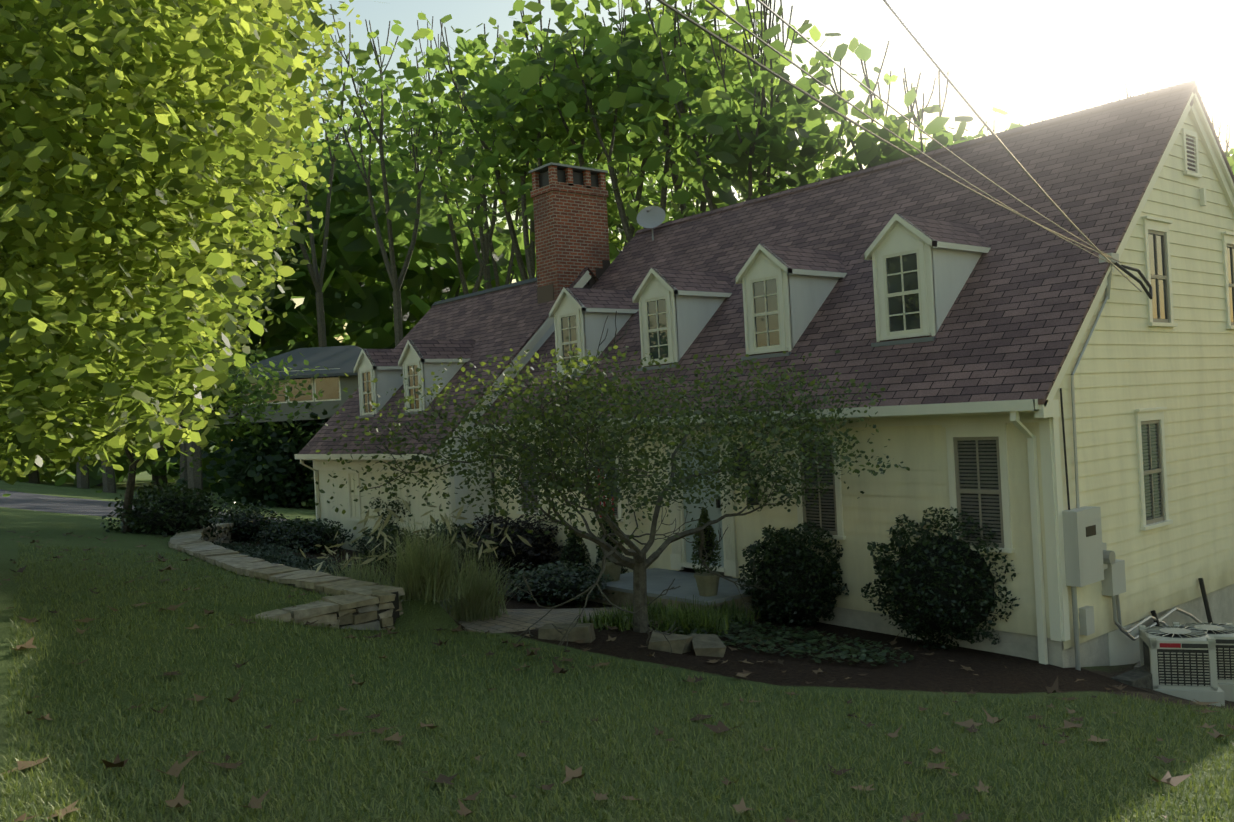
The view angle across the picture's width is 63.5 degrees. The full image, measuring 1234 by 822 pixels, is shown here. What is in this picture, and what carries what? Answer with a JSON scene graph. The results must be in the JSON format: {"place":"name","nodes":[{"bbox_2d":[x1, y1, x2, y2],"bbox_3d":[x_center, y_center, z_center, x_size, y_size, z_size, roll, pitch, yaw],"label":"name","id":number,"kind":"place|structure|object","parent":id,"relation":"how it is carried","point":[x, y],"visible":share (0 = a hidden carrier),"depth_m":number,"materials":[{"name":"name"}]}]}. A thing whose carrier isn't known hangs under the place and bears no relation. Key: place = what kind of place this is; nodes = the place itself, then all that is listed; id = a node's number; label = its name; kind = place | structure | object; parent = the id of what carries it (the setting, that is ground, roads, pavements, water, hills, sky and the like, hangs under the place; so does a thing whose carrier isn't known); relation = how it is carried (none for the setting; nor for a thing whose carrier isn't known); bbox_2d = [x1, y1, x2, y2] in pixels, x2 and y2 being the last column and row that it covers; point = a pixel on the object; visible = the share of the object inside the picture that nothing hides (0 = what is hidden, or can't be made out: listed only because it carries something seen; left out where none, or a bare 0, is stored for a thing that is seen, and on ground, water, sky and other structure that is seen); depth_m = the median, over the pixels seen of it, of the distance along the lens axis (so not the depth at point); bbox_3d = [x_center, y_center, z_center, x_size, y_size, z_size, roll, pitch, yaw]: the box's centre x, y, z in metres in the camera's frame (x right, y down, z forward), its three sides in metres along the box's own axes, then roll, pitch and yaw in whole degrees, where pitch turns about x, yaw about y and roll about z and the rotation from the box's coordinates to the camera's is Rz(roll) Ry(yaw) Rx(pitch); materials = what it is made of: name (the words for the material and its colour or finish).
{"place":"outdoors","nodes":[
{"label":"outdoors","id":0,"kind":"place"},
{"bbox_2d":[0,445,1233,821],"bbox_3d":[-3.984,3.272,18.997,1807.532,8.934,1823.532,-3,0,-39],"label":"ground","id":1,"kind":"structure","parent":0,"point":[50,513],"depth_m":8.04,"materials":[{"name":"green plant"}]},
{"bbox_2d":[100,480,232,539],"bbox_3d":[-9.631,2.158,21.303,2.499,1.338,3.288,-3,0,-39],"label":"dogwood shrub","id":2,"kind":"object","parent":1,"relation":"on","point":[157,495],"depth_m":20.72,"materials":[{"name":"green plant"}]},
{"bbox_2d":[3,340,348,531],"bbox_3d":[-9.700,0.082,20.867,7.252,4.964,6.738,-3,0,-39],"label":"dogwood","id":3,"kind":"object","parent":1,"relation":"on","point":[242,381],"depth_m":20.89,"materials":[{"name":"green plant"}]},
{"bbox_2d":[202,501,286,543],"bbox_3d":[-9.432,2.838,25.054,2.029,1.121,2.367,-3,0,-39],"label":"shrub","id":4,"kind":"object","parent":1,"relation":"on","point":[248,510],"depth_m":24.62,"materials":[{"name":"green plant"}]},
{"bbox_2d":[170,403,328,509],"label":"understorey leaves","id":5,"kind":"object","parent":1,"relation":"on","point":[294,485],"visible":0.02,"depth_m":51.10,"materials":[{"name":"green plant"}]},
{"bbox_2d":[0,119,536,491],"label":"tree leaves","id":6,"kind":"object","parent":1,"relation":"on","point":[358,257],"visible":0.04,"depth_m":73.58,"materials":[{"name":"green plant"}]},
{"bbox_2d":[252,514,316,548],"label":"shrub","id":7,"kind":"object","parent":1,"relation":"on","point":[262,533],"depth_m":23.76,"materials":[{"name":"green plant"}]},
{"bbox_2d":[168,522,404,629],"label":"retaining wall","id":8,"kind":"structure","parent":1,"relation":"on","point":[358,604],"depth_m":11.82,"materials":[{"name":"stone"}]},
{"bbox_2d":[221,375,358,423],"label":"wall","id":9,"kind":"structure","parent":1,"relation":"on","point":[350,382],"depth_m":51.62,"materials":[{"name":"grey"}]},
{"bbox_2d":[245,368,340,404],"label":"window frame","id":10,"kind":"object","parent":9,"relation":"attached to","point":[313,388],"depth_m":51.60,"materials":[{"name":"white wood"}]},
{"bbox_2d":[236,376,338,403],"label":"window","id":11,"kind":"structure","parent":10,"relation":"attached to","point":[329,386],"depth_m":51.59,"materials":[{"name":"beige glass"}]},
{"bbox_2d":[232,345,362,380],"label":"roof","id":12,"kind":"structure","parent":9,"relation":"on","point":[344,359],"depth_m":52.78,"materials":[{"name":"grey"}]},
{"bbox_2d":[211,538,395,582],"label":"perennials","id":13,"kind":"object","parent":1,"relation":"on","point":[263,552],"visible":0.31,"depth_m":18.65,"materials":[{"name":"green plant"}]},
{"bbox_2d":[264,518,353,552],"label":"shrub","id":14,"kind":"object","parent":1,"relation":"on","point":[318,524],"depth_m":22.67,"materials":[{"name":"green plant"}]},
{"bbox_2d":[301,537,396,585],"bbox_3d":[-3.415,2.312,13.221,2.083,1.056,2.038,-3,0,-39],"label":"fountain grass","id":15,"kind":"object","parent":1,"relation":"on","point":[369,578],"depth_m":13.20,"materials":[{"name":"green plant"}]},
{"bbox_2d":[349,523,415,568],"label":"shrub","id":16,"kind":"object","parent":1,"relation":"on","point":[375,534],"depth_m":19.94,"materials":[{"name":"green plant"}]},
{"bbox_2d":[367,483,412,536],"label":"shrub","id":17,"kind":"object","parent":1,"relation":"on","point":[378,501],"visible":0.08,"depth_m":22.36,"materials":[{"name":"green plant"}]},
{"bbox_2d":[347,502,499,604],"bbox_3d":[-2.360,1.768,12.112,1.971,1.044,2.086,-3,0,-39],"label":"fountain grass","id":18,"kind":"object","parent":1,"relation":"on","point":[430,589],"depth_m":12.05,"materials":[{"name":"green plant"}]},
{"bbox_2d":[300,492,531,573],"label":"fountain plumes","id":19,"kind":"object","parent":18,"relation":"attached to","point":[407,506],"visible":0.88,"depth_m":12.76,"materials":[{"name":"green plant"}]},
{"bbox_2d":[416,519,478,575],"bbox_3d":[-3.303,2.719,19.721,1.642,1.188,1.950,-3,0,-39],"label":"shrub","id":20,"kind":"object","parent":1,"relation":"on","point":[445,531],"depth_m":19.44,"materials":[{"name":"green plant"}]},
{"bbox_2d":[318,283,588,551],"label":"wall","id":21,"kind":"structure","parent":1,"relation":"on","point":[340,496],"depth_m":23.43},
{"bbox_2d":[435,523,551,621],"bbox_3d":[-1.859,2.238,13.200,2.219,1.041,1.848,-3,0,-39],"label":"fountain grass","id":22,"kind":"object","parent":1,"relation":"on","point":[471,611],"depth_m":13.04,"materials":[{"name":"green plant"}]},
{"bbox_2d":[463,526,529,579],"bbox_3d":[-2.329,2.767,19.179,1.222,1.107,1.452,-3,0,-39],"label":"shrub","id":23,"kind":"object","parent":1,"relation":"on","point":[498,556],"depth_m":18.83,"materials":[{"name":"green plant"}]},
{"bbox_2d":[448,513,563,579],"bbox_3d":[-2.152,2.646,19.528,2.484,1.271,2.907,-3,0,-39],"label":"shrub","id":24,"kind":"object","parent":1,"relation":"on","point":[546,557],"depth_m":18.96,"materials":[{"name":"green plant"}]},
{"bbox_2d":[379,582,662,632],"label":"walkway","id":25,"kind":"structure","parent":1,"relation":"on","point":[515,620],"depth_m":12.95,"materials":[{"name":"grey stone"}]},
{"bbox_2d":[497,561,614,607],"bbox_3d":[-1.020,2.717,15.732,1.869,0.652,2.287,-3,0,-39],"label":"bush","id":26,"kind":"object","parent":1,"relation":"on","point":[549,570],"depth_m":15.33,"materials":[{"name":"green plant"}]},
{"bbox_2d":[557,525,593,579],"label":"bush","id":27,"kind":"object","parent":1,"relation":"on","point":[574,539],"depth_m":18.00,"materials":[{"name":"green plant"}]},
{"bbox_2d":[287,311,909,654],"bbox_3d":[0.207,0.887,12.306,6.668,4.026,6.880,-3,0,35],"label":"crabapple","id":28,"kind":"object","parent":1,"relation":"on","point":[627,410],"depth_m":11.26,"materials":[{"name":"green plant"}]},
{"bbox_2d":[591,545,628,578],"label":"boxwood","id":29,"kind":"object","parent":1,"relation":"on","point":[597,566],"depth_m":17.30,"materials":[{"name":"green plant"}]},
{"bbox_2d":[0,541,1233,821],"bbox_3d":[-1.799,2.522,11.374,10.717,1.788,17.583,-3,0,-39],"label":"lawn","id":30,"kind":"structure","parent":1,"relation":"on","point":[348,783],"depth_m":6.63,"materials":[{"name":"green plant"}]},
{"bbox_2d":[570,604,663,631],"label":"hakone grass","id":31,"kind":"object","parent":1,"relation":"on","point":[600,620],"depth_m":12.57,"materials":[{"name":"green plant"}]},
{"bbox_2d":[0,530,1233,821],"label":"fallen leaves","id":32,"kind":"object","parent":1,"relation":"on","point":[572,774],"visible":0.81,"depth_m":7.17,"materials":[{"name":"brown plant"}]},
{"bbox_2d":[28,0,1233,501],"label":"forest","id":33,"kind":"object","parent":1,"relation":"on","point":[502,102],"depth_m":33.72,"materials":[{"name":"green plant"}]},
{"bbox_2d":[529,162,752,605],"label":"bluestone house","id":34,"kind":"structure","parent":1,"relation":"on","point":[659,580],"depth_m":15.50,"materials":[{"name":"grey stone"}]},
{"bbox_2d":[598,560,720,595],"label":"pots","id":35,"kind":"object","parent":34,"relation":"on","point":[707,584],"visible":0.71,"depth_m":14.39,"materials":[{"name":"beige ceramic"}]},
{"bbox_2d":[596,506,623,561],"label":"topiary","id":36,"kind":"object","parent":35,"relation":"on","point":[600,534],"depth_m":16.14,"materials":[{"name":"green plant"}]},
{"bbox_2d":[691,507,721,573],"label":"topiary","id":37,"kind":"object","parent":35,"relation":"on","point":[704,517],"depth_m":14.42,"materials":[{"name":"green plant"}]},
{"bbox_2d":[391,585,913,666],"bbox_3d":[-0.375,2.815,13.491,8.875,0.489,2.308,-3,0,32],"label":"ground cover","id":38,"kind":"object","parent":1,"relation":"on","point":[812,639],"visible":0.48,"depth_m":11.68,"materials":[{"name":"green plant"}]},
{"bbox_2d":[616,596,702,623],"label":"hakone grass","id":39,"kind":"object","parent":1,"relation":"on","point":[658,609],"depth_m":13.84,"materials":[{"name":"green plant"}]},
{"bbox_2d":[648,595,745,634],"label":"hakone grass","id":40,"kind":"object","parent":1,"relation":"on","point":[688,619],"depth_m":12.52,"materials":[{"name":"green plant"}]},
{"bbox_2d":[676,598,766,624],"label":"hakone grass","id":41,"kind":"object","parent":1,"relation":"on","point":[735,612],"depth_m":13.81,"materials":[{"name":"green plant"}]},
{"bbox_2d":[294,90,1233,665],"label":"house trim","id":42,"kind":"structure","parent":1,"relation":"on","point":[898,234],"depth_m":13.95,"materials":[{"name":"white wood"}]},
{"bbox_2d":[587,457,618,517],"bbox_3d":[-0.190,1.456,17.479,0.064,1.361,1.024,-3,0,30],"label":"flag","id":43,"kind":"object","parent":42,"relation":"attached to","point":[601,503],"visible":0.15,"depth_m":17.39,"materials":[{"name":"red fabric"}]},
{"bbox_2d":[348,249,922,524],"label":"dormer windows","id":44,"kind":"structure","parent":42,"relation":"attached to","point":[886,295],"depth_m":16.10,"materials":[{"name":"white wood"}]},
{"bbox_2d":[681,440,723,566],"bbox_3d":[1.410,1.497,16.323,0.042,2.040,0.920,-3,0,-39],"label":"house door","id":45,"kind":"structure","parent":42,"relation":"attached to","point":[714,512],"depth_m":16.35,"materials":[{"name":"wood"}]},
{"bbox_2d":[363,233,1233,503],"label":"house glass","id":46,"kind":"object","parent":42,"relation":"on","point":[894,282],"visible":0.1,"depth_m":15.47,"materials":[{"name":"clear glass"}]},
{"bbox_2d":[519,230,1233,547],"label":"windows","id":47,"kind":"structure","parent":42,"relation":"attached to","point":[979,491],"depth_m":13.53,"materials":[{"name":"glass"}]},
{"bbox_2d":[657,0,1141,291],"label":"service wires","id":48,"kind":"object","parent":42,"relation":"attached to","point":[918,42],"visible":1,"depth_m":5.82,"materials":[{"name":"grey"}]},
{"bbox_2d":[737,520,848,626],"bbox_3d":[2.523,2.327,14.186,1.600,1.503,1.592,-3,0,-39],"label":"bush","id":49,"kind":"object","parent":1,"relation":"on","point":[780,538],"depth_m":13.84,"materials":[{"name":"green plant"}]},
{"bbox_2d":[538,623,1140,668],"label":"rocks","id":50,"kind":"object","parent":1,"relation":"on","point":[712,645],"visible":0.44,"depth_m":11.05,"materials":[{"name":"stone"}]},
{"bbox_2d":[493,113,1233,649],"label":"house siding","id":51,"kind":"object","parent":1,"relation":"on","point":[1131,361],"visible":0.35,"depth_m":13.73,"materials":[{"name":"yellow wood"}]},
{"bbox_2d":[1062,253,1125,635],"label":"electrical boxes","id":52,"kind":"object","parent":51,"relation":"attached to","point":[1084,565],"visible":0.75,"depth_m":11.83,"materials":[{"name":"grey metal"}]},
{"bbox_2d":[1071,265,1201,670],"bbox_3d":[6.745,0.612,12.898,3.625,5.119,0.220,-3,0,-39],"label":"conduit","id":53,"kind":"object","parent":51,"relation":"attached to","point":[1109,557],"visible":0.75,"depth_m":12.11,"materials":[{"name":"grey metal"}]},
{"bbox_2d":[861,506,1019,649],"bbox_3d":[4.227,2.109,12.839,2.066,1.801,2.081,-3,0,-39],"label":"yew","id":54,"kind":"object","parent":1,"relation":"on","point":[886,561],"depth_m":12.34,"materials":[{"name":"green plant"}]},
{"bbox_2d":[1111,665,1152,688],"bbox_3d":[6.510,3.196,12.028,1.619,0.220,0.250,-3,0,-36],"label":"rock","id":55,"kind":"object","parent":1,"relation":"on","point":[1141,677],"visible":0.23,"depth_m":11.66,"materials":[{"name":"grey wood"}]},
{"bbox_2d":[1138,625,1224,706],"bbox_3d":[6.725,3.113,11.951,0.780,0.952,0.780,-3,0,18],"label":"ac unit","id":56,"kind":"object","parent":1,"relation":"on","point":[1180,661],"visible":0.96,"depth_m":11.65,"materials":[{"name":"grey metal"}]},
{"bbox_2d":[1173,622,1233,701],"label":"ac unit","id":57,"kind":"object","parent":1,"relation":"on","point":[1222,634],"visible":0.4,"depth_m":12.26,"materials":[{"name":"grey metal"}]},
{"bbox_3d":[-8.403,-5.434,10.740,11.821,14.342,13.536,-3,0,-39],"label":"big maple tree wood","id":58,"kind":"object","parent":1,"relation":"on","visible":0},
{"bbox_2d":[0,0,361,484],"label":"maple","id":59,"kind":"object","parent":58,"relation":"attached to","point":[140,140],"visible":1,"depth_m":6.82,"materials":[{"name":"green plant"}]},
{"bbox_2d":[178,0,1233,440],"label":"sky","id":60,"kind":"structure","parent":0,"point":[1020,55],"materials":[{"name":"white"}]},
{"bbox_2d":[298,80,1233,453],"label":"roof","id":61,"kind":"structure","parent":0,"point":[1010,326],"depth_m":15.67,"materials":[{"name":"brown tile"}]},
{"bbox_2d":[537,260,609,303],"bbox_3d":[-0.984,-2.692,23.289,1.562,1.626,0.822,-3,0,-39],"label":"flashing","id":62,"kind":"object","parent":61,"relation":"on","point":[545,293],"visible":0.21,"depth_m":23.02,"materials":[{"name":"grey metal"}]},
{"bbox_2d":[358,336,935,417],"bbox_3d":[-0.341,-1.396,19.897,3.261,2.477,15.865,-3,0,-39],"label":"house lead","id":63,"kind":"object","parent":61,"relation":"on","point":[905,341],"visible":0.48,"depth_m":15.62,"materials":[{"name":"grey metal"}]},
{"bbox_2d":[637,206,665,240],"bbox_3d":[0.761,-4.324,22.932,0.529,0.857,0.563,-3,0,-39],"label":"satellite dish","id":64,"kind":"object","parent":61,"relation":"on","point":[652,217],"visible":0.96,"depth_m":23.01,"materials":[{"name":"grey metal"}]},
{"bbox_2d":[375,246,981,533],"bbox_3d":[-0.527,0.372,19.662,4.200,7.270,15.685,-3,0,-39],"label":"siding","id":65,"kind":"object","parent":61,"relation":"on","point":[952,271],"visible":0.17,"depth_m":17.94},
{"bbox_2d":[431,136,1233,667],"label":"house","id":66,"kind":"structure","parent":0,"point":[571,230],"depth_m":14.40,"materials":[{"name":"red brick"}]}
]}

